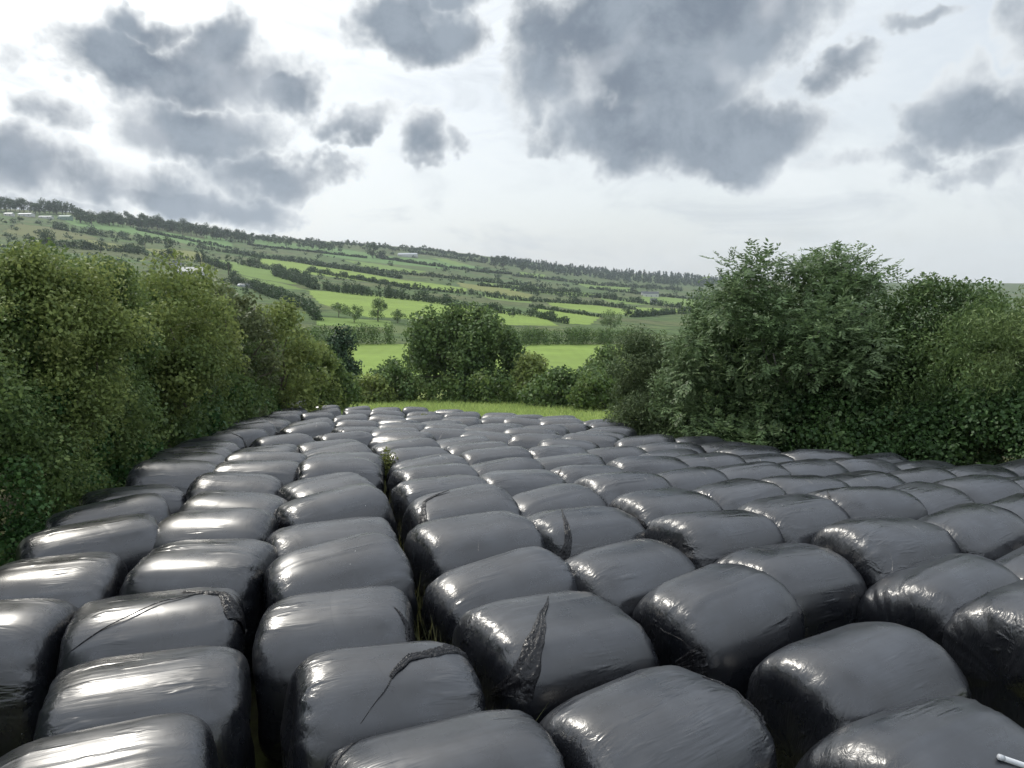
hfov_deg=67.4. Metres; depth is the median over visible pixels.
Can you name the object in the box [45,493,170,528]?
wrapped bale
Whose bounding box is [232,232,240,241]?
ridge tree
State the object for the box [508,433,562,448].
wrapped bale
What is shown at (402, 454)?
wrapped bale
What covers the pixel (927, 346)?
hawthorn shrub
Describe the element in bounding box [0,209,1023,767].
ground
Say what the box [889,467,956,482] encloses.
wrapped bale
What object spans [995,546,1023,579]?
wrapped bale
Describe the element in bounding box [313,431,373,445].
wrapped bale
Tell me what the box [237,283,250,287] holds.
tunnel shed
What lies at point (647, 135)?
sky
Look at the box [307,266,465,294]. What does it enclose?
hedge
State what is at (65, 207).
ridge tree
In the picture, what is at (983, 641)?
wrapped bale
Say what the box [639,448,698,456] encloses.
wrapped bale
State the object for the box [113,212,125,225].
ridge tree
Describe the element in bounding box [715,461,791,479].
wrapped bale
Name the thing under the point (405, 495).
wrapped bale
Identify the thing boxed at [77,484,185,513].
wrapped bale
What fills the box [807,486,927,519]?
wrapped bale
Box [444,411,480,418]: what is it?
wrapped bale
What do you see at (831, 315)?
ash tree
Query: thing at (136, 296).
hawthorn shrub
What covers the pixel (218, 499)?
wrapped bale
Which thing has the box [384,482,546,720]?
weeds
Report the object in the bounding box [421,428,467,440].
wrapped bale
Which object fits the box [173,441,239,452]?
wrapped bale
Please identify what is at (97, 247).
field tree
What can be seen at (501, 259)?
field tree
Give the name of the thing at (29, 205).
ridge tree
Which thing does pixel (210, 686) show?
wrapped bale
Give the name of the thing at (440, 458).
wrapped bale
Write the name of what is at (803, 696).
wrapped bale
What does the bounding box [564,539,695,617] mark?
wrapped bale
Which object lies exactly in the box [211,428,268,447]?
wrapped bale
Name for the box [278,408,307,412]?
wrapped bale
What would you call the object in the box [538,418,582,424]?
wrapped bale
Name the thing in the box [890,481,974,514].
wrapped bale
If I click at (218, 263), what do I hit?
hedge
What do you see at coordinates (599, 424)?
wrapped bale
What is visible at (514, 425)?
wrapped bale
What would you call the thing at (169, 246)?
field tree
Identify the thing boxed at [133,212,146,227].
ridge tree
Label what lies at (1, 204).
ridge tree
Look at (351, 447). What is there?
wrapped bale
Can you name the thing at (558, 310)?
hedge
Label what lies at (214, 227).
ridge tree
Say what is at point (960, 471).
wrapped bale
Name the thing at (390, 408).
wrapped bale
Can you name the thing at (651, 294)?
farmhouse
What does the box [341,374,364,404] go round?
elder shrub
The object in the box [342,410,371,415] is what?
wrapped bale
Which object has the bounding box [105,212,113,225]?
ridge tree
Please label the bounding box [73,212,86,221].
belt tree
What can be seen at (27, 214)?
farm shed
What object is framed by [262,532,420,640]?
wrapped bale
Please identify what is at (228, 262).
field tree
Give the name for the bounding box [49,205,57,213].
ridge tree
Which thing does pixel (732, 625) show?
wrapped bale
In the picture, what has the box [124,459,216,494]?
wrapped bale
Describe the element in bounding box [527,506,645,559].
wrapped bale
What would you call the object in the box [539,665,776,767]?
wrapped bale
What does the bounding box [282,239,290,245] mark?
belt tree
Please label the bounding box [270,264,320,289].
hedge
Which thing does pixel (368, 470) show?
wrapped bale
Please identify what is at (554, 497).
wrapped bale
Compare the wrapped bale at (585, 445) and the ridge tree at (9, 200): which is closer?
the wrapped bale at (585, 445)
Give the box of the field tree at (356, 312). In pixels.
[341,304,363,321]
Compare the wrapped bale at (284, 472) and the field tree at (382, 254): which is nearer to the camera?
the wrapped bale at (284, 472)
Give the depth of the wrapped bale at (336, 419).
24.80 m
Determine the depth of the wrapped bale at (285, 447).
13.48 m
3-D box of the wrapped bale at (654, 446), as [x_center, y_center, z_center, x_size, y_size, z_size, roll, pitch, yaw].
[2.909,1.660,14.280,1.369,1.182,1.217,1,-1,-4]
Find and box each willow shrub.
[0,238,168,465]
[122,248,236,447]
[250,295,333,411]
[353,373,400,405]
[602,322,710,435]
[875,285,1023,464]
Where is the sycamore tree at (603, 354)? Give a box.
[578,341,624,384]
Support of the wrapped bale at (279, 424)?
on the ground at (376, 355)
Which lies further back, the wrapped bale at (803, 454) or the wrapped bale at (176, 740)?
the wrapped bale at (803, 454)
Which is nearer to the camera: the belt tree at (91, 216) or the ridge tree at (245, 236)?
the belt tree at (91, 216)
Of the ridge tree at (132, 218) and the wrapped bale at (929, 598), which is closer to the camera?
the wrapped bale at (929, 598)
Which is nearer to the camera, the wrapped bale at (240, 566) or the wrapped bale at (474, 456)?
the wrapped bale at (240, 566)
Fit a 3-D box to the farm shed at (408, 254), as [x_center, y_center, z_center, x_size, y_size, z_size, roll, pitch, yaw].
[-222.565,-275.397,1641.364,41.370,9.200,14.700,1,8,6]
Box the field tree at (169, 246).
[163,235,174,265]
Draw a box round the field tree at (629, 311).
[621,306,632,315]
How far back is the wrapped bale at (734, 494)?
9.64 m
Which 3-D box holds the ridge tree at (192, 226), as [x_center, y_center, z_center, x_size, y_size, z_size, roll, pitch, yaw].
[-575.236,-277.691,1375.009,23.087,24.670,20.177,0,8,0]
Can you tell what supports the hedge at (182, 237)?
on the ground at (376, 355)
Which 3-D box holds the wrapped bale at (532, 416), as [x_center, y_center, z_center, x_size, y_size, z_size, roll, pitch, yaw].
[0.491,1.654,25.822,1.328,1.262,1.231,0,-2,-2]
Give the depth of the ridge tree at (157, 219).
1340.57 m
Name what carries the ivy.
on the ground at (376, 355)
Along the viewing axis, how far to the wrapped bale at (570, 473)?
11.10 m
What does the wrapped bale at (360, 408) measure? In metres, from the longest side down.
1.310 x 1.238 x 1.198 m
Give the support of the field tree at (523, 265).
on the ground at (376, 355)
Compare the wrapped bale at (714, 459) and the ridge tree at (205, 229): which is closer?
the wrapped bale at (714, 459)
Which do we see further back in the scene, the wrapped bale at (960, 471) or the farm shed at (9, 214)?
the farm shed at (9, 214)
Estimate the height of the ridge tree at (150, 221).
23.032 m
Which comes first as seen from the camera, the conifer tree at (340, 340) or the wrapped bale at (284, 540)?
the wrapped bale at (284, 540)
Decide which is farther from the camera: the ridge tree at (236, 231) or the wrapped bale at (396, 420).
the ridge tree at (236, 231)
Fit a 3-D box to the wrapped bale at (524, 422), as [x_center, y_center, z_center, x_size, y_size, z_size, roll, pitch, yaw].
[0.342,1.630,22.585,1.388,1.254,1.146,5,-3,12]
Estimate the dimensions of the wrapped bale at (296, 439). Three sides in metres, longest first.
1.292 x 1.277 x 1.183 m
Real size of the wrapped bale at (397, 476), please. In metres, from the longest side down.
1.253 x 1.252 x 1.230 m
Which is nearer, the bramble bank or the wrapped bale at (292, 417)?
the bramble bank
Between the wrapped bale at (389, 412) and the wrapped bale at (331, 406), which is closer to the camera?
the wrapped bale at (389, 412)
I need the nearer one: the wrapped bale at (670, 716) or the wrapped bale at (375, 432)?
the wrapped bale at (670, 716)
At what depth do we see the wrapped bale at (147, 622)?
5.97 m
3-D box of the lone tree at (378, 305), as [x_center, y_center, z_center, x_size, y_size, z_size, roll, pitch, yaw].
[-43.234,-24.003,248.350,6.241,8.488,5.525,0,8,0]
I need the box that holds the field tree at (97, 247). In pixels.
[94,240,107,251]
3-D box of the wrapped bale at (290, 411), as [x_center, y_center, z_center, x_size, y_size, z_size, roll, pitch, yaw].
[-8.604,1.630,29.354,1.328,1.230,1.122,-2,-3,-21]
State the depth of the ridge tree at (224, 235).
1416.57 m
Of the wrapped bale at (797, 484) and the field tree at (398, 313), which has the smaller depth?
the wrapped bale at (797, 484)
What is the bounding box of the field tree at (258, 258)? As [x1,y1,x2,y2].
[251,254,261,263]
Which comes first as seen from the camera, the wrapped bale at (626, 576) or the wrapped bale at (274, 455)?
the wrapped bale at (626, 576)
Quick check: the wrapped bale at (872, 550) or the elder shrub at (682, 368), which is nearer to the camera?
the wrapped bale at (872, 550)
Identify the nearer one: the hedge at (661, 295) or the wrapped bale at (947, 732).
the wrapped bale at (947, 732)
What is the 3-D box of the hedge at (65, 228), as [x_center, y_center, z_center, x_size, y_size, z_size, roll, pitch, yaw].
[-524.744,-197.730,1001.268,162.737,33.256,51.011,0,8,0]
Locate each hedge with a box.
[22,235,144,252]
[50,220,179,245]
[126,246,232,269]
[136,227,231,248]
[196,241,402,278]
[226,268,323,320]
[230,250,374,269]
[237,257,312,276]
[247,242,366,257]
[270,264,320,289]
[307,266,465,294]
[307,321,396,344]
[321,278,429,301]
[348,352,794,406]
[366,266,545,287]
[375,255,511,274]
[409,250,486,262]
[425,294,569,323]
[468,288,636,309]
[477,282,580,292]
[505,326,630,344]
[510,285,683,308]
[512,273,682,290]
[529,303,601,316]
[588,287,706,299]
[629,306,694,316]
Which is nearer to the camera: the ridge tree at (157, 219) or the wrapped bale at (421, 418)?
the wrapped bale at (421, 418)
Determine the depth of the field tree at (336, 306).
253.28 m
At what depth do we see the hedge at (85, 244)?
700.57 m
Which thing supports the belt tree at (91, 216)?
on the ground at (376, 355)
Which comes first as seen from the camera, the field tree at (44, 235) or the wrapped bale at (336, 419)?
the wrapped bale at (336, 419)
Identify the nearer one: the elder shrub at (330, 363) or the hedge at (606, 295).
the elder shrub at (330, 363)
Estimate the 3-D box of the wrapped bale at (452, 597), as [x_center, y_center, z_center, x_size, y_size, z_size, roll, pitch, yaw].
[-0.060,2.277,7.177,1.453,1.286,1.156,-10,13,-30]
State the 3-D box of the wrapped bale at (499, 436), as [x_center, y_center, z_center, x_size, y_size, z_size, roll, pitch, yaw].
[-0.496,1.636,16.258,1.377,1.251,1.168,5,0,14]
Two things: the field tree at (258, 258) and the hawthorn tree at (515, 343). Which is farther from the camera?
the field tree at (258, 258)
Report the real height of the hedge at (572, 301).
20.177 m
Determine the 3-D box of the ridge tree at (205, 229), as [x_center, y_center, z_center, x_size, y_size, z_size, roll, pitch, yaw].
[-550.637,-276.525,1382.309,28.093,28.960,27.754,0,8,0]
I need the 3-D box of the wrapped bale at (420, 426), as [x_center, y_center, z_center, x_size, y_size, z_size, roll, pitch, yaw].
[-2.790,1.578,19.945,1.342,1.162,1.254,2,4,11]
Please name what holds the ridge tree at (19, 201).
on the ground at (376, 355)
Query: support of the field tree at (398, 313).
on the ground at (376, 355)
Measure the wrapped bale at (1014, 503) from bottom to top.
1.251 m
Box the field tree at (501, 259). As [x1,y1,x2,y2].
[497,255,508,267]
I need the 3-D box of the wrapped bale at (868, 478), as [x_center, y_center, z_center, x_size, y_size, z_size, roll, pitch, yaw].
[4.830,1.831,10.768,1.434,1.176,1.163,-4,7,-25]
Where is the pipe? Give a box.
[997,754,1023,767]
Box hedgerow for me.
[0,237,361,565]
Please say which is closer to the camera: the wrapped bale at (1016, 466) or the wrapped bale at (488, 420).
the wrapped bale at (1016, 466)
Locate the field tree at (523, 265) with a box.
[515,261,528,270]
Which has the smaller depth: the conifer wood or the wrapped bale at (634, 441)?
the wrapped bale at (634, 441)
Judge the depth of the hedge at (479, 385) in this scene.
58.29 m
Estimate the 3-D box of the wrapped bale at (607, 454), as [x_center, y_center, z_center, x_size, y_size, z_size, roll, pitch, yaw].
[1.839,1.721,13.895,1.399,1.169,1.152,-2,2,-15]
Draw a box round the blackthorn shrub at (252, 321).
[211,281,287,416]
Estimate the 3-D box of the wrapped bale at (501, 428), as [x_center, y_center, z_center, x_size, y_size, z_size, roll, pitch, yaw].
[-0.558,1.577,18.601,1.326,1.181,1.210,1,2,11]
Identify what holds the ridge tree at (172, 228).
on the ground at (376, 355)
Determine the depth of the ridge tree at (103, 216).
1230.36 m
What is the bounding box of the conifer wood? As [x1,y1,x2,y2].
[480,255,724,285]
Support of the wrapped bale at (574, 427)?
on the ground at (376, 355)
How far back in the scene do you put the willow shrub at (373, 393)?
58.23 m
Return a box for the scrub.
[0,216,706,299]
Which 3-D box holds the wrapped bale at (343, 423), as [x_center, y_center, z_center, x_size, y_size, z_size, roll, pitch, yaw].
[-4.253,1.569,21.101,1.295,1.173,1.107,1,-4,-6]
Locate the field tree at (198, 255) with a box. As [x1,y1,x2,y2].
[193,248,206,263]
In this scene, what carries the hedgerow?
on the ground at (376, 355)
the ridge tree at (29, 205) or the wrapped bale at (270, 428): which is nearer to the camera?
the wrapped bale at (270, 428)
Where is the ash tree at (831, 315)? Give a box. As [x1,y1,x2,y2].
[655,237,942,458]
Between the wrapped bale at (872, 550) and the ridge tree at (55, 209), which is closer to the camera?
the wrapped bale at (872, 550)
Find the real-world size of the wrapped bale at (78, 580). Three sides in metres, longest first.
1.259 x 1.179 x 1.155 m
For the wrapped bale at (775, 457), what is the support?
on the ground at (376, 355)
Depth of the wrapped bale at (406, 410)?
34.87 m
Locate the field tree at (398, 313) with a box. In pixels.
[390,309,407,322]
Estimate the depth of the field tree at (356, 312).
237.20 m
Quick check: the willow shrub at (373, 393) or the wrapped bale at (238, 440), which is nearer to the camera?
the wrapped bale at (238, 440)
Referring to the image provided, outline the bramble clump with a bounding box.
[562,369,628,411]
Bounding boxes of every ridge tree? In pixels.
[0,196,13,211]
[0,199,6,211]
[14,197,26,210]
[25,201,33,211]
[29,203,41,213]
[34,203,45,212]
[37,198,51,212]
[47,199,62,214]
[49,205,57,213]
[60,202,69,212]
[68,203,75,215]
[73,208,84,222]
[96,214,106,224]
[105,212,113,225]
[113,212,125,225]
[118,211,131,224]
[127,214,137,227]
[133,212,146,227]
[144,216,152,228]
[152,213,163,229]
[160,221,174,231]
[165,219,177,231]
[176,223,188,234]
[183,223,196,235]
[191,225,200,235]
[198,222,215,237]
[209,225,220,238]
[210,229,219,238]
[219,227,231,240]
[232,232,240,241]
[234,228,241,240]
[239,229,250,242]
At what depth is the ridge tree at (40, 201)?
1309.35 m
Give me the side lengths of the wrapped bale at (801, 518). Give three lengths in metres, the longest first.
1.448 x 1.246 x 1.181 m
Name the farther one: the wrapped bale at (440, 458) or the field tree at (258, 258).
the field tree at (258, 258)
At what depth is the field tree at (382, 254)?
1440.52 m
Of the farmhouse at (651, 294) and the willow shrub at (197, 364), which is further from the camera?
the farmhouse at (651, 294)
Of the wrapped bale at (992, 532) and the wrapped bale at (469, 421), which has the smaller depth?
the wrapped bale at (992, 532)
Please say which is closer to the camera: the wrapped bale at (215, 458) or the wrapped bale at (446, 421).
the wrapped bale at (215, 458)
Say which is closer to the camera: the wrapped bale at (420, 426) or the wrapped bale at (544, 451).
the wrapped bale at (544, 451)
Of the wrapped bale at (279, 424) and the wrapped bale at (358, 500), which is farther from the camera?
the wrapped bale at (279, 424)
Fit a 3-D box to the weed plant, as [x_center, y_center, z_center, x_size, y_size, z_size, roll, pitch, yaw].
[-2.107,1.814,12.999,0.383,1.572,0.448,-6,10,-38]
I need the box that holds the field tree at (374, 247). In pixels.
[365,242,378,255]
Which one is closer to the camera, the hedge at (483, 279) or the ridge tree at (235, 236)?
the hedge at (483, 279)
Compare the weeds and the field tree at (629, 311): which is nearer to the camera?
the weeds
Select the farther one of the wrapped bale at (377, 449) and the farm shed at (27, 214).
the farm shed at (27, 214)
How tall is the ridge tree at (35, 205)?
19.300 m
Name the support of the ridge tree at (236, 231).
on the ground at (376, 355)
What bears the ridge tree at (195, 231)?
on the ground at (376, 355)
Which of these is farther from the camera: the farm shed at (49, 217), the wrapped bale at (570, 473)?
the farm shed at (49, 217)
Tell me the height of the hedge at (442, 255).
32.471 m
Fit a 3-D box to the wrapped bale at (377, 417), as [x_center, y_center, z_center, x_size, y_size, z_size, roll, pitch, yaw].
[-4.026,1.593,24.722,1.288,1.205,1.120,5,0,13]
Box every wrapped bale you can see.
[0,552,127,607]
[0,598,78,757]
[0,713,219,767]
[16,513,158,572]
[33,645,254,767]
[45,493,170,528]
[56,587,247,675]
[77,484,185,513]
[119,538,276,676]
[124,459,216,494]
[148,451,224,464]
[153,445,231,457]
[153,507,279,548]
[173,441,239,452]
[179,433,246,448]
[179,490,287,513]
[185,472,282,500]
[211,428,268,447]
[213,460,299,485]
[224,451,307,462]
[226,422,277,435]
[228,419,268,426]
[233,444,298,452]
[247,417,290,431]
[249,433,314,446]
[252,585,415,761]
[262,413,300,422]
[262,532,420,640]
[265,517,399,557]
[269,410,302,415]
[274,483,399,543]
[277,422,332,437]
[277,472,376,501]
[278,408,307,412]
[280,641,485,767]
[288,417,334,428]
[297,439,360,452]
[297,457,383,492]
[300,412,333,420]
[302,442,372,455]
[305,452,384,485]
[312,408,341,416]
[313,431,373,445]
[314,405,340,410]
[325,709,564,767]
[331,426,379,432]
[332,414,367,423]
[334,420,379,428]
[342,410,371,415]
[344,406,370,410]
[368,410,405,417]
[368,414,404,422]
[368,431,436,447]
[370,427,419,436]
[370,437,440,456]
[371,407,400,410]
[378,419,419,424]
[378,422,426,430]
[383,446,451,479]
[386,453,468,488]
[386,462,478,503]
[390,474,487,537]
[400,484,520,549]
[402,407,428,415]
[404,511,545,611]
[405,415,443,422]
[406,411,439,417]
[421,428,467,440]
[421,546,577,644]
[422,420,462,423]
[424,423,468,428]
[434,409,463,415]
[436,435,490,447]
[442,416,482,425]
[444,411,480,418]
[444,441,508,455]
[452,590,658,722]
[459,430,512,444]
[459,446,533,464]
[464,424,513,432]
[469,457,545,475]
[479,469,565,496]
[480,416,512,423]
[481,412,516,418]
[489,423,523,427]
[503,417,540,426]
[503,427,558,434]
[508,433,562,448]
[513,414,543,418]
[513,483,607,517]
[522,424,569,435]
[527,445,587,458]
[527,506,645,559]
[536,453,605,470]
[538,415,575,419]
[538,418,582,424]
[538,438,599,449]
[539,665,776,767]
[550,423,592,432]
[550,464,625,482]
[561,433,619,447]
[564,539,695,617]
[573,471,672,505]
[577,431,626,438]
[582,419,614,424]
[586,426,637,436]
[586,446,646,463]
[588,421,631,427]
[606,456,689,473]
[608,487,722,529]
[613,434,675,446]
[632,563,805,698]
[636,442,706,452]
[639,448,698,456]
[645,510,784,568]
[658,466,729,489]
[675,436,726,444]
[675,452,746,467]
[692,478,786,509]
[700,441,750,452]
[713,542,867,638]
[714,445,781,455]
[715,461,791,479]
[737,494,850,543]
[740,453,794,462]
[745,622,971,767]
[759,475,850,493]
[777,459,848,475]
[779,449,854,460]
[795,696,1023,767]
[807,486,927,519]
[810,515,961,588]
[825,470,905,487]
[828,457,900,472]
[855,453,908,462]
[855,553,1020,645]
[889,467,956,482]
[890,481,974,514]
[893,460,955,469]
[918,503,1023,560]
[933,474,1023,503]
[941,464,1018,476]
[942,579,1023,727]
[987,493,1023,519]
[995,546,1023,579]
[996,458,1023,475]
[1005,476,1023,487]
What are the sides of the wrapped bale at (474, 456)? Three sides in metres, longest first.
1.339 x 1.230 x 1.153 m
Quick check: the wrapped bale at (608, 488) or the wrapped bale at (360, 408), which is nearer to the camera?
the wrapped bale at (608, 488)
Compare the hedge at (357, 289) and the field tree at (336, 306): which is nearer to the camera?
the field tree at (336, 306)
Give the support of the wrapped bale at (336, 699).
on the ground at (376, 355)
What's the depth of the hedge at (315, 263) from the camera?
1045.22 m
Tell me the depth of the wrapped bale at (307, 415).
27.11 m
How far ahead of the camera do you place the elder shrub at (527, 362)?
59.66 m
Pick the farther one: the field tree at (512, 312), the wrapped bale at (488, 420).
the field tree at (512, 312)
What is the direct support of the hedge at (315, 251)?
on the ground at (376, 355)
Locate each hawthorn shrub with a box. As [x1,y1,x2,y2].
[74,253,165,397]
[172,263,250,400]
[368,355,424,402]
[517,364,604,407]
[820,272,1023,462]
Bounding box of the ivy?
[0,349,280,564]
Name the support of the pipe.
on the wrapped bale at (947, 732)
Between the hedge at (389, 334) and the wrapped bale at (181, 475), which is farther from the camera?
the hedge at (389, 334)
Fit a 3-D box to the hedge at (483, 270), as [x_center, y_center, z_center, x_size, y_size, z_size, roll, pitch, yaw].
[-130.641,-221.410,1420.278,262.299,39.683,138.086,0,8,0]
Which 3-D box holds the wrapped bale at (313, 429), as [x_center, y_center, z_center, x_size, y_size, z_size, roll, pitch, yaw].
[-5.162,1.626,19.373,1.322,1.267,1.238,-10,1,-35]
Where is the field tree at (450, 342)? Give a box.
[399,300,519,400]
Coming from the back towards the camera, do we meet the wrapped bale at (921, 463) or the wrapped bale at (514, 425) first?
the wrapped bale at (514, 425)
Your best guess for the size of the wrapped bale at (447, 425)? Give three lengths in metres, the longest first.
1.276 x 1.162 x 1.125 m
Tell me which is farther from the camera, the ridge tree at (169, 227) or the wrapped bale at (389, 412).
the ridge tree at (169, 227)
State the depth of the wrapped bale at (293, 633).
5.87 m
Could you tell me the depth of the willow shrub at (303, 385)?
33.83 m
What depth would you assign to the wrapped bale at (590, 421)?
21.65 m
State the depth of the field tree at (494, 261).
1702.76 m
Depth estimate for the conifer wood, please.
2128.76 m
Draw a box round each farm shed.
[3,213,14,215]
[17,213,34,216]
[38,216,53,218]
[58,215,72,220]
[398,253,417,256]
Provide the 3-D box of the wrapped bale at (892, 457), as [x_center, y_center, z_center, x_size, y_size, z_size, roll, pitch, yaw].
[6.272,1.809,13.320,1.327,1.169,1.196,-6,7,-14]
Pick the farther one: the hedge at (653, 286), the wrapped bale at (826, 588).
the hedge at (653, 286)
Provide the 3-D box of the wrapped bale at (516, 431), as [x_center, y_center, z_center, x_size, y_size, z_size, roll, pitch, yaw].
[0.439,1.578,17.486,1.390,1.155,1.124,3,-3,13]
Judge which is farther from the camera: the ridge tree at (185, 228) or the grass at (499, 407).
the ridge tree at (185, 228)
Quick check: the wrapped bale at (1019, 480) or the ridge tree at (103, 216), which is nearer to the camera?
the wrapped bale at (1019, 480)
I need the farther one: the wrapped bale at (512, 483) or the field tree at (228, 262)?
the field tree at (228, 262)
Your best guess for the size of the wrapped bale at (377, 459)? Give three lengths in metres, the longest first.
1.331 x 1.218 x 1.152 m
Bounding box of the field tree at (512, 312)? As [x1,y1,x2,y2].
[507,307,517,316]
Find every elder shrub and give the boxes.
[304,341,347,410]
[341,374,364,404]
[508,350,550,400]
[643,287,770,442]
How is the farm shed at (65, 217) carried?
on the ground at (376, 355)
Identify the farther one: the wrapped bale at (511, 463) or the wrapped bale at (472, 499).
the wrapped bale at (511, 463)
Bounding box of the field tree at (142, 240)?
[137,236,148,245]
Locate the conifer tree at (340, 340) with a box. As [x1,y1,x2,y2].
[321,323,364,379]
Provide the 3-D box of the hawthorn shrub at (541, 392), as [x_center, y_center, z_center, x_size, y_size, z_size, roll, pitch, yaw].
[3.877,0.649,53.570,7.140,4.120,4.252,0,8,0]
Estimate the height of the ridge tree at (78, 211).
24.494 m
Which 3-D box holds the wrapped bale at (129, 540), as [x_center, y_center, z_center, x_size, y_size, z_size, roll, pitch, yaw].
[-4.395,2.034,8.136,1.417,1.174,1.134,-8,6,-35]
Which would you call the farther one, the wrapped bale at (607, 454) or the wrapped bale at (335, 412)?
the wrapped bale at (335, 412)
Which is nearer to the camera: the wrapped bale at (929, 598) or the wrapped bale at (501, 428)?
the wrapped bale at (929, 598)
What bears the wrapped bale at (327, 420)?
on the ground at (376, 355)
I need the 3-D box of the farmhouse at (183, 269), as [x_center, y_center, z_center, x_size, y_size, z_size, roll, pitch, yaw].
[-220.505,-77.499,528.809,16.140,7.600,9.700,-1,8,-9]
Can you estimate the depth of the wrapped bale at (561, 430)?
18.53 m
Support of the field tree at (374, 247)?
on the ground at (376, 355)
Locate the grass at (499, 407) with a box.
[341,397,705,421]
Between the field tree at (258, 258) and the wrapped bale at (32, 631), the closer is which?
the wrapped bale at (32, 631)
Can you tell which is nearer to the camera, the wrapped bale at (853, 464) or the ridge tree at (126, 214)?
the wrapped bale at (853, 464)
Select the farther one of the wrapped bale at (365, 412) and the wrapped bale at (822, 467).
the wrapped bale at (365, 412)
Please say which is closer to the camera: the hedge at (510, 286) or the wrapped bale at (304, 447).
the wrapped bale at (304, 447)
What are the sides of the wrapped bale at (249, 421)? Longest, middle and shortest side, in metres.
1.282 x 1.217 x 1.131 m
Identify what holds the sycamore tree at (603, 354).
on the ground at (376, 355)
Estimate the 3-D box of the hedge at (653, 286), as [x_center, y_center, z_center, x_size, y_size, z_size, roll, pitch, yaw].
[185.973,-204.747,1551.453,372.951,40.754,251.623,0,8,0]
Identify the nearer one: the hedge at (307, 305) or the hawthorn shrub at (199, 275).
the hawthorn shrub at (199, 275)
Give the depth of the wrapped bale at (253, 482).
10.27 m
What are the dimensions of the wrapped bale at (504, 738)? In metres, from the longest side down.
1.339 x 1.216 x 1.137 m
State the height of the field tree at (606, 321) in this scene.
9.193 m
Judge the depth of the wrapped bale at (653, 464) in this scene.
11.64 m
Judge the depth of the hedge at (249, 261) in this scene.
812.24 m
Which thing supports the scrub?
on the ground at (376, 355)
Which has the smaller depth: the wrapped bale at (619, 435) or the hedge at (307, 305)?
the wrapped bale at (619, 435)
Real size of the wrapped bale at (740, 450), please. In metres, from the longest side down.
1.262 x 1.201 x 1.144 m
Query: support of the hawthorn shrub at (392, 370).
on the ground at (376, 355)
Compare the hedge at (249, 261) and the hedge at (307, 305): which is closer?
the hedge at (307, 305)
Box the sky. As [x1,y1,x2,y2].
[0,0,1023,282]
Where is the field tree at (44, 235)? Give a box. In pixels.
[35,229,55,246]
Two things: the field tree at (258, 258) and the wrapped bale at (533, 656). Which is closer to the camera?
the wrapped bale at (533, 656)
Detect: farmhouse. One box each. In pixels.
[178,267,204,274]
[643,292,658,296]
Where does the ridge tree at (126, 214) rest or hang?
on the ground at (376, 355)
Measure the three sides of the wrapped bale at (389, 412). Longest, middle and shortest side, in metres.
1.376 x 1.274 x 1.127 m
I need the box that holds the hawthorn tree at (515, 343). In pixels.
[495,328,529,399]
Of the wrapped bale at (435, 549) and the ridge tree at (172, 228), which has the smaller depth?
the wrapped bale at (435, 549)
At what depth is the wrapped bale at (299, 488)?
10.14 m
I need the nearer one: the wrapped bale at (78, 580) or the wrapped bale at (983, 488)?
the wrapped bale at (78, 580)
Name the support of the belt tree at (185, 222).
on the ground at (376, 355)
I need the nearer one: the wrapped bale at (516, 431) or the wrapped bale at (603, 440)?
the wrapped bale at (603, 440)
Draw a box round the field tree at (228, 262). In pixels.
[224,255,231,274]
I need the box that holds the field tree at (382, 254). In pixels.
[376,250,386,258]
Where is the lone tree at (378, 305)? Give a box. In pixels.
[368,297,387,320]
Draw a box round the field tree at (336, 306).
[330,302,347,316]
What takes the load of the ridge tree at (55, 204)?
on the ground at (376, 355)
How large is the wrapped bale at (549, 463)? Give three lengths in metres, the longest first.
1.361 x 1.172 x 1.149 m
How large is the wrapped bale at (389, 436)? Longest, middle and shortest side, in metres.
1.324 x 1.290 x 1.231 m
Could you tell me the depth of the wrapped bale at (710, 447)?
14.44 m
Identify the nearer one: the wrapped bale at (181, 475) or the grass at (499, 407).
the wrapped bale at (181, 475)
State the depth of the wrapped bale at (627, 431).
17.72 m
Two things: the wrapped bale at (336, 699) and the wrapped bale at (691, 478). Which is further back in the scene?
the wrapped bale at (691, 478)
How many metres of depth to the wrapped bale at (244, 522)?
8.19 m
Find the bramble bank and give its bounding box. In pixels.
[636,366,1023,465]
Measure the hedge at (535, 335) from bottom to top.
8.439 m
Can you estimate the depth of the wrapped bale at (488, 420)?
23.63 m
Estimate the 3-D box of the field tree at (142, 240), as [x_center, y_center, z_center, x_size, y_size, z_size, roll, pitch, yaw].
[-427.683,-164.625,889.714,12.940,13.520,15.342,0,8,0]
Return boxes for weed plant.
[380,446,397,489]
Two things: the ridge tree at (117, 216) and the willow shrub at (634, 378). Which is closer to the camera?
the willow shrub at (634, 378)
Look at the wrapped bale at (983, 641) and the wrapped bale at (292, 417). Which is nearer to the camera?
the wrapped bale at (983, 641)
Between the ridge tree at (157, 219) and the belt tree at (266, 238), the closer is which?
the ridge tree at (157, 219)
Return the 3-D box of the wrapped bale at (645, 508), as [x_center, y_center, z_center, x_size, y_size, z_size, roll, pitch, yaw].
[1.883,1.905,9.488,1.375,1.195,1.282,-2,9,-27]
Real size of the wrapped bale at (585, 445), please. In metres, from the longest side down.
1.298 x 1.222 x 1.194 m
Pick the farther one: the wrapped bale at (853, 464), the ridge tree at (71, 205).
the ridge tree at (71, 205)
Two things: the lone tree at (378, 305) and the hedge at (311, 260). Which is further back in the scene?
the hedge at (311, 260)
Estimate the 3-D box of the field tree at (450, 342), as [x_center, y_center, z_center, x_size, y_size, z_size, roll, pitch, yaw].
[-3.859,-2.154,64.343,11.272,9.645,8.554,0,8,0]
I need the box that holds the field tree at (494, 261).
[492,257,497,265]
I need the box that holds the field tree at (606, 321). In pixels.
[600,309,621,329]
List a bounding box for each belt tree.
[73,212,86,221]
[86,213,96,223]
[178,218,188,227]
[264,234,273,242]
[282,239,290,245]
[314,242,322,249]
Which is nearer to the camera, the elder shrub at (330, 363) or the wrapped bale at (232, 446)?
the wrapped bale at (232, 446)

